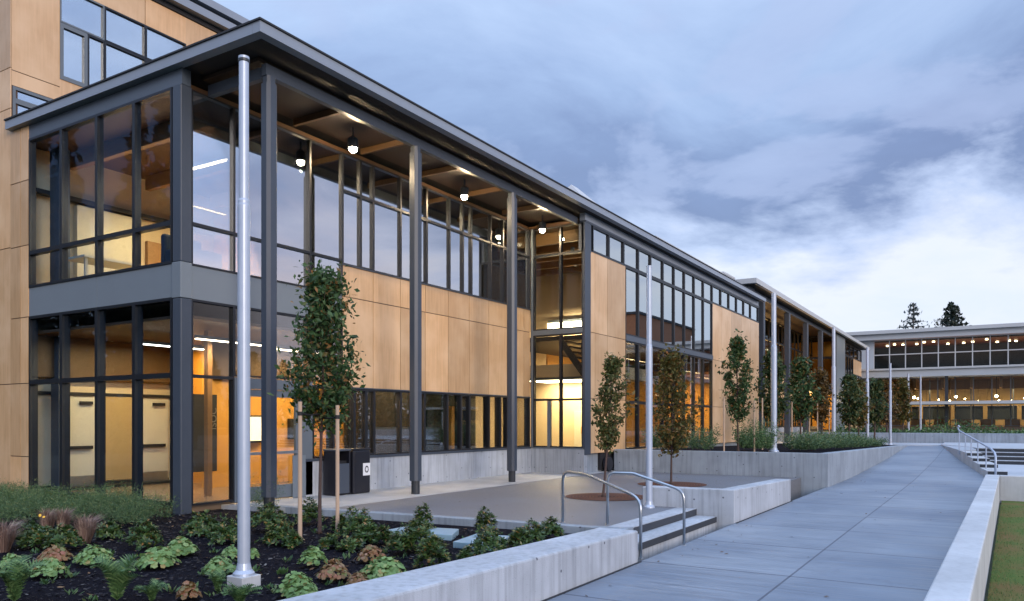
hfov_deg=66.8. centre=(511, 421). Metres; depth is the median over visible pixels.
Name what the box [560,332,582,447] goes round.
window
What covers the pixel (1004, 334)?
window
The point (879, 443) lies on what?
feathery shrub
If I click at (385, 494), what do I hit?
building walkway
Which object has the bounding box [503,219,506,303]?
window
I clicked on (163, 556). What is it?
coral bells
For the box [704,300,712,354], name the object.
window
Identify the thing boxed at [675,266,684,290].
window
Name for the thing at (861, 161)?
sky
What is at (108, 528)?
evergreen shrub
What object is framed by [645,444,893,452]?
raised bed soil
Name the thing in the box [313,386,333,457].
window
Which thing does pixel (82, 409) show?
inner door
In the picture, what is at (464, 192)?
portico light
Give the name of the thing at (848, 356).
window
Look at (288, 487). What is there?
door
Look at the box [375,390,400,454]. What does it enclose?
window
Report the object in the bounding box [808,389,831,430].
window
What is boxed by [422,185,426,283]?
window
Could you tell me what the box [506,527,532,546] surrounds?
evergreen shrub
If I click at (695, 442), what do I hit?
feathery shrub
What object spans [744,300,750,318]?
window
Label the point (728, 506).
planter wall
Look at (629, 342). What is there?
window
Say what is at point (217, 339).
linear light
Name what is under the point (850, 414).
street tree
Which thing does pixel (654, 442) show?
feathery shrub
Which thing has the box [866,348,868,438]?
light pole
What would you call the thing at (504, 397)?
window
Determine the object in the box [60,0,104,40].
window
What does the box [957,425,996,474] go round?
handrail
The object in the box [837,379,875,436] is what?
street tree
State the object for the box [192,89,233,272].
window
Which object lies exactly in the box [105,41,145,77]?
window
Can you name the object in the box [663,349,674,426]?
window
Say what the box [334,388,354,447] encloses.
window
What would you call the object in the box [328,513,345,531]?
evergreen shrub
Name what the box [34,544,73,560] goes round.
coral bells
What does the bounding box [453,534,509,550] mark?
stone slab
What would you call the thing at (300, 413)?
tree stake
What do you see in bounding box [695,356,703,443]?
window
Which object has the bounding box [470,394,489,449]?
window
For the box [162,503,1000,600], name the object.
ground
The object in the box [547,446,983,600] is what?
path
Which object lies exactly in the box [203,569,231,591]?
fern
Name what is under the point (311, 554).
coral bells
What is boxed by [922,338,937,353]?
window
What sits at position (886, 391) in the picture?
street tree
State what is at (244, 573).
light pole
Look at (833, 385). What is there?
light pole
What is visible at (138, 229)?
window
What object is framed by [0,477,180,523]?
feathery shrubs
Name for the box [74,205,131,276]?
wall
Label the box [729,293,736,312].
window
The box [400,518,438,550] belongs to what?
evergreen shrub
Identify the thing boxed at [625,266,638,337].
window
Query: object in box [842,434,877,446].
feathery shrub
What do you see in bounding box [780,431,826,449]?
feathery shrub
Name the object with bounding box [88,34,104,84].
window
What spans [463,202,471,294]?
window
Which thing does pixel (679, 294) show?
window
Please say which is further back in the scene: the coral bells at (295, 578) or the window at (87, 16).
the window at (87, 16)
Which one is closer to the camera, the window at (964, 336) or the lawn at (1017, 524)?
the lawn at (1017, 524)
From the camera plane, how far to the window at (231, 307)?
15.77 m
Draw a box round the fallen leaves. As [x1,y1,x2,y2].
[34,517,515,594]
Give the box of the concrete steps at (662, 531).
[608,507,716,561]
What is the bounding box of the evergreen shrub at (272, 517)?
[250,501,293,529]
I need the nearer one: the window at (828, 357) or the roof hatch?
the roof hatch
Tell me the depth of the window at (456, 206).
22.46 m
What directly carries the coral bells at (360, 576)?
on the planting bed
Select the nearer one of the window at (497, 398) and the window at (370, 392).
the window at (370, 392)
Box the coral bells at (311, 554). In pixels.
[296,546,327,565]
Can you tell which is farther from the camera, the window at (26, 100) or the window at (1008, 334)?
the window at (1008, 334)
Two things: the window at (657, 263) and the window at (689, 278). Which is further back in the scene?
the window at (689, 278)
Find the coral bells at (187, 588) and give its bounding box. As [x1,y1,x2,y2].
[175,580,202,599]
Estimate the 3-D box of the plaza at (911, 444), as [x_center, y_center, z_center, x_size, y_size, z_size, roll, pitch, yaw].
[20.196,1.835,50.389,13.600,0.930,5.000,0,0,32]
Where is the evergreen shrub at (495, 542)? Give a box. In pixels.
[468,525,507,554]
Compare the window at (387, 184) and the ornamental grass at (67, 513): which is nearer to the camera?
the ornamental grass at (67, 513)
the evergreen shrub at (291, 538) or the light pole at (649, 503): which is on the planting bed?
the evergreen shrub at (291, 538)
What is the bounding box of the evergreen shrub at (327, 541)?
[319,533,339,549]
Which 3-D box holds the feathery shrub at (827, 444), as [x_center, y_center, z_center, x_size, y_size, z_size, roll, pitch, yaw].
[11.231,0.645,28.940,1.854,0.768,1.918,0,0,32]
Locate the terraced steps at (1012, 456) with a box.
[961,447,1023,476]
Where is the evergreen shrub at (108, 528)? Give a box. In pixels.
[94,520,126,539]
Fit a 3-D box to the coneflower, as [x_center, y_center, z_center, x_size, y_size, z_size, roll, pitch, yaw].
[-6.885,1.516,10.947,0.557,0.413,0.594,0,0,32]
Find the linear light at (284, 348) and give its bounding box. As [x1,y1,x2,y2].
[277,346,318,352]
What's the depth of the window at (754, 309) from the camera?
43.18 m
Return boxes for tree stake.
[297,402,319,536]
[322,405,339,535]
[723,397,724,450]
[753,401,754,451]
[762,398,762,449]
[791,401,792,439]
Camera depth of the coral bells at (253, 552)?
9.93 m
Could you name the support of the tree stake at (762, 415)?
on the raised bed soil
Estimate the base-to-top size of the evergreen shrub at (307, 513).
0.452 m
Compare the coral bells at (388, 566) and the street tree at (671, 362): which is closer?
the coral bells at (388, 566)
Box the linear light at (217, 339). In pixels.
[194,335,260,345]
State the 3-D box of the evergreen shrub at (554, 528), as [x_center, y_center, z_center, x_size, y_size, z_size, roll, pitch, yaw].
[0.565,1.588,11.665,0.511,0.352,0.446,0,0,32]
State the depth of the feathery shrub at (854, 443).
32.04 m
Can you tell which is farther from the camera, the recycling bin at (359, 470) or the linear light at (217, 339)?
the recycling bin at (359, 470)
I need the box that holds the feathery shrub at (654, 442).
[641,426,670,447]
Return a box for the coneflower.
[11,514,44,545]
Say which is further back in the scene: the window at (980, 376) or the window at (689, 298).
the window at (980, 376)
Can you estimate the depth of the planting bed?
9.82 m
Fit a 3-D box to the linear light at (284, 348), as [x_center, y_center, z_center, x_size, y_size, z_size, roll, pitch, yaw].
[-5.415,-1.775,19.063,0.100,0.090,1.800,0,0,32]
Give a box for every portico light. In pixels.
[348,128,357,152]
[460,179,468,199]
[539,215,545,232]
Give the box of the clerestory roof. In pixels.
[656,236,734,279]
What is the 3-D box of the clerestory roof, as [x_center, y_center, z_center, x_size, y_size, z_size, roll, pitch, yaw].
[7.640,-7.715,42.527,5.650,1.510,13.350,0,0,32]
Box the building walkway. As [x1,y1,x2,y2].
[221,471,607,512]
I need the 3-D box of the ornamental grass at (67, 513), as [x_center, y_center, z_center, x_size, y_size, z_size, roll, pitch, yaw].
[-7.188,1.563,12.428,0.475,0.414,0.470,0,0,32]
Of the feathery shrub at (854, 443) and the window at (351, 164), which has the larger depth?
the feathery shrub at (854, 443)
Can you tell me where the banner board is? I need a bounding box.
[193,394,216,471]
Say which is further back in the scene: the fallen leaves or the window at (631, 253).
the window at (631, 253)
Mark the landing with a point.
(1018, 470)
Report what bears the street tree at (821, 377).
on the raised bed soil
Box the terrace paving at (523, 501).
[339,471,800,525]
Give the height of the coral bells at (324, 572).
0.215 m
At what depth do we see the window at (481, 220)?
23.56 m
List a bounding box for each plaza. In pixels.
[777,441,942,445]
[941,442,1023,447]
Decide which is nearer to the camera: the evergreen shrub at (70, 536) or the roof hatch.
the evergreen shrub at (70, 536)
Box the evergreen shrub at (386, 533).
[371,524,392,543]
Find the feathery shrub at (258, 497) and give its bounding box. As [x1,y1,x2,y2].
[250,470,285,509]
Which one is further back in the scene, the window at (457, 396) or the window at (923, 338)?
the window at (923, 338)
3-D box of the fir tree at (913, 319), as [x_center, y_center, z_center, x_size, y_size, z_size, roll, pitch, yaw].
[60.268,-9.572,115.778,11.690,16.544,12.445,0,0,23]
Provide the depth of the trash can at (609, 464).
26.26 m
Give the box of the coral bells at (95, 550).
[72,544,114,565]
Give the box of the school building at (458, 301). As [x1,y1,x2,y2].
[4,17,766,514]
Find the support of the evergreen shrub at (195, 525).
on the planting bed
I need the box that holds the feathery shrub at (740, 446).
[732,426,770,448]
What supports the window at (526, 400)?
in the school building at (458, 301)
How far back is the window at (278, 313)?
17.04 m
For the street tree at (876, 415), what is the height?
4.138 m
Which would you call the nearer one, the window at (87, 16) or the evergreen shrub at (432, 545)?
the evergreen shrub at (432, 545)
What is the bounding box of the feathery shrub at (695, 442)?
[673,424,723,449]
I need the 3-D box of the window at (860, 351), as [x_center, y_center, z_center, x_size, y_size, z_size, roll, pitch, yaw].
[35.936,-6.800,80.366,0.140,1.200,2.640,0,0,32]
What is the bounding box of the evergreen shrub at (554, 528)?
[540,516,564,536]
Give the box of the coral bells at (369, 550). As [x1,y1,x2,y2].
[356,544,386,561]
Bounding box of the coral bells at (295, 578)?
[273,571,317,597]
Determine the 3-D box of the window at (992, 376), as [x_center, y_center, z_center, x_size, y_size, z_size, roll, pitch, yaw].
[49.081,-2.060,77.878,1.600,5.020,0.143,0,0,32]
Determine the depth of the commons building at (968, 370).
83.26 m
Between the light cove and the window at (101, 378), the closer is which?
the window at (101, 378)
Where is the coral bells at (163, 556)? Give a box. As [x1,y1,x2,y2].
[133,546,181,567]
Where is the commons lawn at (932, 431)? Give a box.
[810,429,1021,432]
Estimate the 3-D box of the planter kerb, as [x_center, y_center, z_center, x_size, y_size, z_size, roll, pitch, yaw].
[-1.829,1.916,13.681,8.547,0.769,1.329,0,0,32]
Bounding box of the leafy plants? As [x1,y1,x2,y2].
[3,509,563,600]
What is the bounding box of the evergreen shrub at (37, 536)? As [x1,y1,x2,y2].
[18,524,53,547]
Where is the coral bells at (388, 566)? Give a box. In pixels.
[360,555,406,579]
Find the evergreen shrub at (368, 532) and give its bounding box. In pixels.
[351,521,380,544]
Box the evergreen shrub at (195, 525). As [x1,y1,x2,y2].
[179,512,217,536]
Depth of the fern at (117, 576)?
7.58 m
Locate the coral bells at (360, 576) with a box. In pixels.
[345,571,368,584]
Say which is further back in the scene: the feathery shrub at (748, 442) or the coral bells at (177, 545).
the feathery shrub at (748, 442)
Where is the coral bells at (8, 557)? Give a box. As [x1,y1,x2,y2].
[0,553,25,566]
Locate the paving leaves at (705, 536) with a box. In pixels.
[444,471,941,596]
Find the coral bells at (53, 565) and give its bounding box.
[28,557,69,576]
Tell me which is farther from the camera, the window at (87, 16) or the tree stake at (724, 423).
the tree stake at (724, 423)
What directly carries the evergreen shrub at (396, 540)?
on the planting bed
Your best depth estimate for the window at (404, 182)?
20.46 m
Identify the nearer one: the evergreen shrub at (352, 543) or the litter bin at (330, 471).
the evergreen shrub at (352, 543)
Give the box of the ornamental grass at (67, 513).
[51,507,78,527]
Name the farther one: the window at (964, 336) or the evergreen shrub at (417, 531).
the window at (964, 336)
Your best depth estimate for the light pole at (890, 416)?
45.49 m
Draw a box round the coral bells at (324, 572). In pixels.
[315,558,350,579]
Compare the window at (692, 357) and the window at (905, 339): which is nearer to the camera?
the window at (692, 357)
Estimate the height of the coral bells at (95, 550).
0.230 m
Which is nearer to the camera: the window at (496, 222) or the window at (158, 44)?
the window at (158, 44)
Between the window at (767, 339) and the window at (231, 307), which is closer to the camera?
the window at (231, 307)
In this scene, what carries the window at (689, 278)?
in the school building at (458, 301)
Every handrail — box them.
[561,471,643,558]
[605,471,686,545]
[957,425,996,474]
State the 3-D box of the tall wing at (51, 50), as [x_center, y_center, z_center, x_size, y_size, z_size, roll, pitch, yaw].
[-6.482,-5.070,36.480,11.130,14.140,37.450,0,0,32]
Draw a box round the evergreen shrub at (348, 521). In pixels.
[334,506,377,536]
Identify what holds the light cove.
attached to the school building at (458, 301)
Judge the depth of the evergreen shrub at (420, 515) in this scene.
12.20 m
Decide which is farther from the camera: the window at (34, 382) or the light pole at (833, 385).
the light pole at (833, 385)
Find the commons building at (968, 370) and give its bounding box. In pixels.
[845,322,1023,429]
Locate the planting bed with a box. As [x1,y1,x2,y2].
[0,506,570,600]
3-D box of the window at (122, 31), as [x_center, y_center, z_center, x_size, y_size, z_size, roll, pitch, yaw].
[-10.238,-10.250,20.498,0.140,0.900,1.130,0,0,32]
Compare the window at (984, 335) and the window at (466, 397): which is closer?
the window at (466, 397)
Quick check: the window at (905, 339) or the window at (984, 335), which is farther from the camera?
the window at (905, 339)
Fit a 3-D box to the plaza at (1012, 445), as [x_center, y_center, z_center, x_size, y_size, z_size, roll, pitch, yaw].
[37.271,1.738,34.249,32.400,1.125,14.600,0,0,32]
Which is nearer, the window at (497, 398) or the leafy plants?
the leafy plants
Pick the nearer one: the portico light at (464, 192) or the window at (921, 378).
the portico light at (464, 192)
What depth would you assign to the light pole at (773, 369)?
26.20 m
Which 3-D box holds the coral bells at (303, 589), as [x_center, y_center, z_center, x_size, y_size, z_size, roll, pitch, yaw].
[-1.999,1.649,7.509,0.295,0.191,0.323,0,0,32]
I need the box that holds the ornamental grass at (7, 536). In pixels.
[0,517,27,552]
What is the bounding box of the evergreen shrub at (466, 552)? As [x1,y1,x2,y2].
[456,545,476,559]
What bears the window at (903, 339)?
in the commons building at (968, 370)
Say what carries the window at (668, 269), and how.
in the school building at (458, 301)
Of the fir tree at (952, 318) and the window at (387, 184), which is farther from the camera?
the fir tree at (952, 318)
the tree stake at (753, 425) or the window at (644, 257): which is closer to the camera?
the tree stake at (753, 425)
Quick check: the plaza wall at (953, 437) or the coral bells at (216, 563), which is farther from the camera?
the plaza wall at (953, 437)
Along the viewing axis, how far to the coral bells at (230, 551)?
9.90 m
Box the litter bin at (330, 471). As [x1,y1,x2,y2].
[323,448,350,494]
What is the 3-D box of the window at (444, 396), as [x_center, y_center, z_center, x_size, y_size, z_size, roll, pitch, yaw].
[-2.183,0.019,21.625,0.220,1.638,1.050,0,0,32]
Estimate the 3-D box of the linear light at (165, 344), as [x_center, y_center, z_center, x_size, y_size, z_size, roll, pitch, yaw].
[-7.930,-1.775,18.028,0.100,0.090,1.800,0,0,32]
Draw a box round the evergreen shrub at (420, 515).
[412,502,435,528]
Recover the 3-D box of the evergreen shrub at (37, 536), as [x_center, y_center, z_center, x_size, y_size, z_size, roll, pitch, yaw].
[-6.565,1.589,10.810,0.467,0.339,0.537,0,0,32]
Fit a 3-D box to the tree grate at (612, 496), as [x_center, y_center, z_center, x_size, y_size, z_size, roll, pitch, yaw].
[2.123,1.692,17.479,1.840,0.007,1.840,0,0,32]
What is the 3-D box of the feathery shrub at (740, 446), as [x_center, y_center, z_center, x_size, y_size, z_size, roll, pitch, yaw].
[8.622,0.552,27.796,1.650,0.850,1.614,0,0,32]
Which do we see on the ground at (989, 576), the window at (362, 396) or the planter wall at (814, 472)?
the planter wall at (814, 472)
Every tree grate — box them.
[566,493,642,500]
[637,481,706,486]
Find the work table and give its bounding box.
[68,254,142,275]
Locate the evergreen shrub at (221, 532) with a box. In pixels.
[205,516,236,546]
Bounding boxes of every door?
[70,397,94,486]
[143,399,167,481]
[250,389,262,500]
[275,391,297,497]
[574,411,581,445]
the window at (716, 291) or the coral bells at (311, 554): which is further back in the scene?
the window at (716, 291)
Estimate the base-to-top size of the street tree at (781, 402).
3.977 m
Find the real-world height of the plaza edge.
1.115 m
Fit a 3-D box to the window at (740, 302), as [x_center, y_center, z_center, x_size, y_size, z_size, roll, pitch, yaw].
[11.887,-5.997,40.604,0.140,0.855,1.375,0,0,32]
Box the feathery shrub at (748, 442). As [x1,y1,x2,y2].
[732,417,781,448]
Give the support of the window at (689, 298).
in the school building at (458, 301)
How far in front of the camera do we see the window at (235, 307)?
15.81 m
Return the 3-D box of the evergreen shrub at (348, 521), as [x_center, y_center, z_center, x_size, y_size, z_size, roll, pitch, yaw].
[-2.343,1.494,11.653,0.685,0.484,0.718,0,0,32]
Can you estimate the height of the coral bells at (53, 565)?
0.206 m
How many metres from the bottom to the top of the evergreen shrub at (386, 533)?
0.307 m
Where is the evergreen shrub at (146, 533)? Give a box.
[124,518,165,548]
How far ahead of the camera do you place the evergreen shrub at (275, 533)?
11.03 m
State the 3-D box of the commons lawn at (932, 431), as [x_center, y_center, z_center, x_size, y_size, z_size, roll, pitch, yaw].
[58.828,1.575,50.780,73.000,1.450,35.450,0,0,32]
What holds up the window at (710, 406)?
in the school building at (458, 301)
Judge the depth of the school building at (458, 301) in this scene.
18.90 m
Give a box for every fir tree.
[898,302,929,328]
[934,301,968,326]
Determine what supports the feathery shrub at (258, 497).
on the planting bed
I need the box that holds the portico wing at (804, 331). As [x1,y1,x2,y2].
[668,278,869,441]
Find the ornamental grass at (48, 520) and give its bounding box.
[33,506,60,531]
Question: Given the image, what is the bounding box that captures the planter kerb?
[250,503,632,533]
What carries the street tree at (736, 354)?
on the raised bed soil
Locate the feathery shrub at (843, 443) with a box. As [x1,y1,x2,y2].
[805,430,856,447]
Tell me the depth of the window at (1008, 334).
77.50 m
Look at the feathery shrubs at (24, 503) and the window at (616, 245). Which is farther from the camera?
the window at (616, 245)
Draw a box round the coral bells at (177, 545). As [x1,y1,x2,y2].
[166,536,198,555]
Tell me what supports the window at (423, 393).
in the school building at (458, 301)
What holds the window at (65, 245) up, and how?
in the school building at (458, 301)
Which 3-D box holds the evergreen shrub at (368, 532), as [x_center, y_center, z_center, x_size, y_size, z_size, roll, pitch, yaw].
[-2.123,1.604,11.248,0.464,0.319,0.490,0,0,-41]
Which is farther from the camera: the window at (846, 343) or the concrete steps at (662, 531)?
the window at (846, 343)
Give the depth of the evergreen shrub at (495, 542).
9.98 m
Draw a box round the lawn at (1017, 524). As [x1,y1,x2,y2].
[987,501,1023,600]
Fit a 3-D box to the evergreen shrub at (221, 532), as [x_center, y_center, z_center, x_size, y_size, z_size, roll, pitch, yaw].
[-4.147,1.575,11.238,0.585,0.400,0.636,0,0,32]
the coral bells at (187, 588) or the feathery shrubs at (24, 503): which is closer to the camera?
the coral bells at (187, 588)
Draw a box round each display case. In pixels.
[250,415,260,442]
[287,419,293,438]
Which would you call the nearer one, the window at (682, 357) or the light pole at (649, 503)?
the light pole at (649, 503)
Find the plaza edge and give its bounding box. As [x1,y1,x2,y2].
[941,445,975,459]
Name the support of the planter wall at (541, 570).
on the ground at (989, 576)
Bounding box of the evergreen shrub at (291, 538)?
[281,531,304,549]
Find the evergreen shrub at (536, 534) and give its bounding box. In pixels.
[522,517,546,540]
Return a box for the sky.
[213,0,1023,406]
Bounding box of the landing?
[998,464,1023,475]
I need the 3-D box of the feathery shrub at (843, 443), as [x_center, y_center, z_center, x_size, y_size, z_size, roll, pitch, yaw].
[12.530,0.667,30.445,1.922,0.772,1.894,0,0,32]
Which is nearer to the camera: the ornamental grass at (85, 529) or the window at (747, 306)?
the ornamental grass at (85, 529)
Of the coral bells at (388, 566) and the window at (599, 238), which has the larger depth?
the window at (599, 238)
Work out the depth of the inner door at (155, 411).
20.87 m
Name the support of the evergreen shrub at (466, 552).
on the planting bed
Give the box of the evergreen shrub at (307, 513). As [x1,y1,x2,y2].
[295,497,324,522]
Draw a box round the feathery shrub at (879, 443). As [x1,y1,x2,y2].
[862,436,889,446]
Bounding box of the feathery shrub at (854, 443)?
[824,430,866,447]
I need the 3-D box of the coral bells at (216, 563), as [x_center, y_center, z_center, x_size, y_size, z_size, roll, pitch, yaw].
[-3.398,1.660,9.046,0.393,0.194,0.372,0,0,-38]
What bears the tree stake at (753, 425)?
on the raised bed soil
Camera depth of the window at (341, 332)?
18.43 m
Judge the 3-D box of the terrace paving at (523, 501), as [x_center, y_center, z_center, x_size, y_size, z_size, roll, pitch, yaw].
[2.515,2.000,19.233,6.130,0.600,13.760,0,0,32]
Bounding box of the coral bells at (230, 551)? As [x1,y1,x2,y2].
[220,544,236,558]
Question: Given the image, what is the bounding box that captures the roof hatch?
[568,185,593,201]
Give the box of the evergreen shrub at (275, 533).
[262,520,294,545]
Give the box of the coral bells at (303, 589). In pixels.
[288,582,317,597]
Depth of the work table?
17.85 m
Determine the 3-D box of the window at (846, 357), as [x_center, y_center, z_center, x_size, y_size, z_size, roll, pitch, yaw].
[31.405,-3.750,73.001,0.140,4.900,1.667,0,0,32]
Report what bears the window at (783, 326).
in the portico wing at (804, 331)
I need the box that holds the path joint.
[542,501,791,600]
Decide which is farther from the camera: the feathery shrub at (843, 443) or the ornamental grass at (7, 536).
the feathery shrub at (843, 443)
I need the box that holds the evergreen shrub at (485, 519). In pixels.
[473,506,498,531]
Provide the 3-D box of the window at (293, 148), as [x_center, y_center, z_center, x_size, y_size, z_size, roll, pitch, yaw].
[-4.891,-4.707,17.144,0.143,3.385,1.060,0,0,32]
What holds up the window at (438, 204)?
in the school building at (458, 301)
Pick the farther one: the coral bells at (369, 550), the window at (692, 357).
the window at (692, 357)
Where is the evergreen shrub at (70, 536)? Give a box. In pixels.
[41,522,84,548]
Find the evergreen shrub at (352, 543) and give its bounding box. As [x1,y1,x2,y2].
[335,535,362,552]
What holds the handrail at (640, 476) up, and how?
on the terrace paving at (523, 501)
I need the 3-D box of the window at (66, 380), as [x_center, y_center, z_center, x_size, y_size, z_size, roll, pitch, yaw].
[-9.219,-0.392,16.647,1.350,3.985,0.183,0,0,32]
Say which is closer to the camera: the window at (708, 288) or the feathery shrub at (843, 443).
the feathery shrub at (843, 443)
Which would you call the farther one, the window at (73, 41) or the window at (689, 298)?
the window at (689, 298)
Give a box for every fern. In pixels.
[0,554,48,600]
[84,553,145,599]
[134,578,169,600]
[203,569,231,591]
[218,579,262,600]
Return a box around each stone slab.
[389,526,458,540]
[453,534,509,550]
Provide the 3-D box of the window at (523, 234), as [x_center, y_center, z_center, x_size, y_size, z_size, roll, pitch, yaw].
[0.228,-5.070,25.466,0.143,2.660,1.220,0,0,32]
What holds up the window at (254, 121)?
in the school building at (458, 301)
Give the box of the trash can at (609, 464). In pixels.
[603,457,612,471]
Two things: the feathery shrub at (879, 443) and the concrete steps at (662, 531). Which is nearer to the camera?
the concrete steps at (662, 531)
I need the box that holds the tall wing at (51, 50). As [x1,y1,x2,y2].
[0,0,249,489]
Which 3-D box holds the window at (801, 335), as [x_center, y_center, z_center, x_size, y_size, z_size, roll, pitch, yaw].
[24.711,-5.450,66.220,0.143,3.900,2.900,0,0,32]
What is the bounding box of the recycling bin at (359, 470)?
[345,448,370,493]
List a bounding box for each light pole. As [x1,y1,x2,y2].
[227,55,260,588]
[643,265,654,507]
[768,293,778,451]
[832,327,835,436]
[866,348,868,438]
[888,363,892,444]
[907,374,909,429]
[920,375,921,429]
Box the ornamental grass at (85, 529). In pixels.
[64,513,104,543]
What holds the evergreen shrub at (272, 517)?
on the planting bed
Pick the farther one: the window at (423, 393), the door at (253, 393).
the window at (423, 393)
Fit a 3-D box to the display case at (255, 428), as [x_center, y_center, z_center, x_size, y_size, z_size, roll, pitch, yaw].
[-6.745,0.195,20.193,0.130,0.710,0.630,0,0,32]
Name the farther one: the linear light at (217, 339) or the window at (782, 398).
the window at (782, 398)
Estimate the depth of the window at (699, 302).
34.98 m
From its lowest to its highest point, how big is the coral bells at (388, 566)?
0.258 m
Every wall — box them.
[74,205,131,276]
[279,528,637,600]
[614,445,907,496]
[643,479,790,530]
[777,432,1023,442]
[924,474,1023,600]
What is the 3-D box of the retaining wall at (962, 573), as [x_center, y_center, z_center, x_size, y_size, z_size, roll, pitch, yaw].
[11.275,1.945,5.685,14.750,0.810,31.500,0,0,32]
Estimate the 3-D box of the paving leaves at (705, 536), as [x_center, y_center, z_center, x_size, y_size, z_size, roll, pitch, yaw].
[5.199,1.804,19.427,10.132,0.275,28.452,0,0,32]
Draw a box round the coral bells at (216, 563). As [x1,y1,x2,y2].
[203,555,235,573]
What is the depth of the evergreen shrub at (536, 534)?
11.03 m
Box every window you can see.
[12,86,52,115]
[29,127,61,287]
[29,312,60,494]
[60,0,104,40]
[60,22,87,86]
[61,114,97,282]
[61,307,95,496]
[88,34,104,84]
[96,101,132,275]
[96,302,132,498]
[105,6,145,57]
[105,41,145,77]
[133,87,172,269]
[133,297,173,504]
[145,25,185,59]
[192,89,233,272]
[192,299,233,505]
[233,107,260,278]
[234,305,260,377]
[277,125,310,287]
[277,312,312,380]
[311,139,342,294]
[313,322,342,381]
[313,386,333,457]
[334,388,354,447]
[343,152,360,267]
[355,389,366,447]
[361,160,373,270]
[367,389,374,454]
[374,165,400,277]
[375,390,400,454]
[401,176,408,279]
[401,391,408,453]
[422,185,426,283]
[422,392,424,451]
[425,392,447,451]
[427,187,449,289]
[448,393,460,450]
[450,197,462,292]
[461,394,469,449]
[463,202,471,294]
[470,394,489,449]
[472,206,490,299]
[490,396,500,448]
[491,214,502,302]
[501,396,506,447]
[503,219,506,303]
[517,225,529,308]
[517,397,529,446]
[533,226,559,330]
[533,334,559,446]
[560,222,582,328]
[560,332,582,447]
[591,226,608,257]
[609,234,623,264]
[624,241,638,270]
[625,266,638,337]
[625,340,638,448]
[639,249,650,273]
[639,272,645,338]
[639,343,645,447]
[651,255,662,281]
[652,277,662,342]
[652,346,662,446]
[663,260,674,286]
[663,282,674,345]
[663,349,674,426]
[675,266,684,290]
[675,287,684,348]
[677,352,684,444]
[685,271,694,294]
[685,291,694,350]
[685,354,694,444]
[695,276,703,298]
[695,296,703,352]
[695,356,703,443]
[704,281,712,302]
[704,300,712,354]
[704,358,712,442]
[713,285,720,305]
[721,289,728,309]
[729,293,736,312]
[737,297,743,315]
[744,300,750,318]
[751,304,758,322]
[765,318,770,350]
[776,323,782,363]
[777,398,782,426]
[783,326,790,377]
[791,330,798,374]
[799,333,802,356]
[808,336,831,383]
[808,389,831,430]
[809,338,811,370]
[845,355,847,374]
[846,343,849,356]
[848,356,850,399]
[858,349,861,361]
[889,339,904,362]
[905,339,921,367]
[921,378,937,425]
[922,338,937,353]
[938,337,954,366]
[955,336,972,365]
[955,377,972,425]
[973,335,989,351]
[973,376,991,425]
[990,334,1007,364]
[992,376,1010,425]
[1008,334,1023,364]
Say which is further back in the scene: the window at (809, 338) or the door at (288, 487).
the window at (809, 338)
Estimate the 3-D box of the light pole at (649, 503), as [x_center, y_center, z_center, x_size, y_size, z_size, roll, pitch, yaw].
[2.704,-0.685,15.313,0.231,4.770,0.231,0,0,32]
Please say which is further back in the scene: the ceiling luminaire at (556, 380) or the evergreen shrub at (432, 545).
the ceiling luminaire at (556, 380)
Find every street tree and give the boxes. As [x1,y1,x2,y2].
[267,259,370,533]
[590,351,638,496]
[645,343,706,483]
[715,328,755,450]
[752,347,795,425]
[786,353,824,438]
[812,366,834,432]
[836,372,868,433]
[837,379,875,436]
[862,377,888,438]
[879,379,902,432]
[892,377,915,430]
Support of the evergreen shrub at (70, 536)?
on the planting bed
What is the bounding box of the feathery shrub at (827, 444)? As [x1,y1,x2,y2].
[788,430,840,448]
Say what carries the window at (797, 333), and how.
in the portico wing at (804, 331)
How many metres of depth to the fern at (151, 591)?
7.59 m
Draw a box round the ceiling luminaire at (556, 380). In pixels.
[530,377,581,382]
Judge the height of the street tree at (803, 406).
4.235 m
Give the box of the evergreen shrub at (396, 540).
[387,522,417,550]
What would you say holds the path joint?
on the path
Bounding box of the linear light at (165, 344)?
[143,340,203,349]
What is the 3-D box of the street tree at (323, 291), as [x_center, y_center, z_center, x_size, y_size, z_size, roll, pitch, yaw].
[-2.963,-0.411,12.221,1.364,4.363,1.730,0,0,-43]
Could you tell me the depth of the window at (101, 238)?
16.21 m
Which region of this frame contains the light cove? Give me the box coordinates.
[547,318,581,328]
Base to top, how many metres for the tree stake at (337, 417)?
2.070 m
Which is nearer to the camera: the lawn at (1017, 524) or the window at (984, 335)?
the lawn at (1017, 524)
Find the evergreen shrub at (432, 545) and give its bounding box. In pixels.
[412,534,452,566]
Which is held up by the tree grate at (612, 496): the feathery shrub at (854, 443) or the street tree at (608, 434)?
the street tree at (608, 434)
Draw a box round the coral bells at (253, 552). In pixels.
[250,548,259,558]
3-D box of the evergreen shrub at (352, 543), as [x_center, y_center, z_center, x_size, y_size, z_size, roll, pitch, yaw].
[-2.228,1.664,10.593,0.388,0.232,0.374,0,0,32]

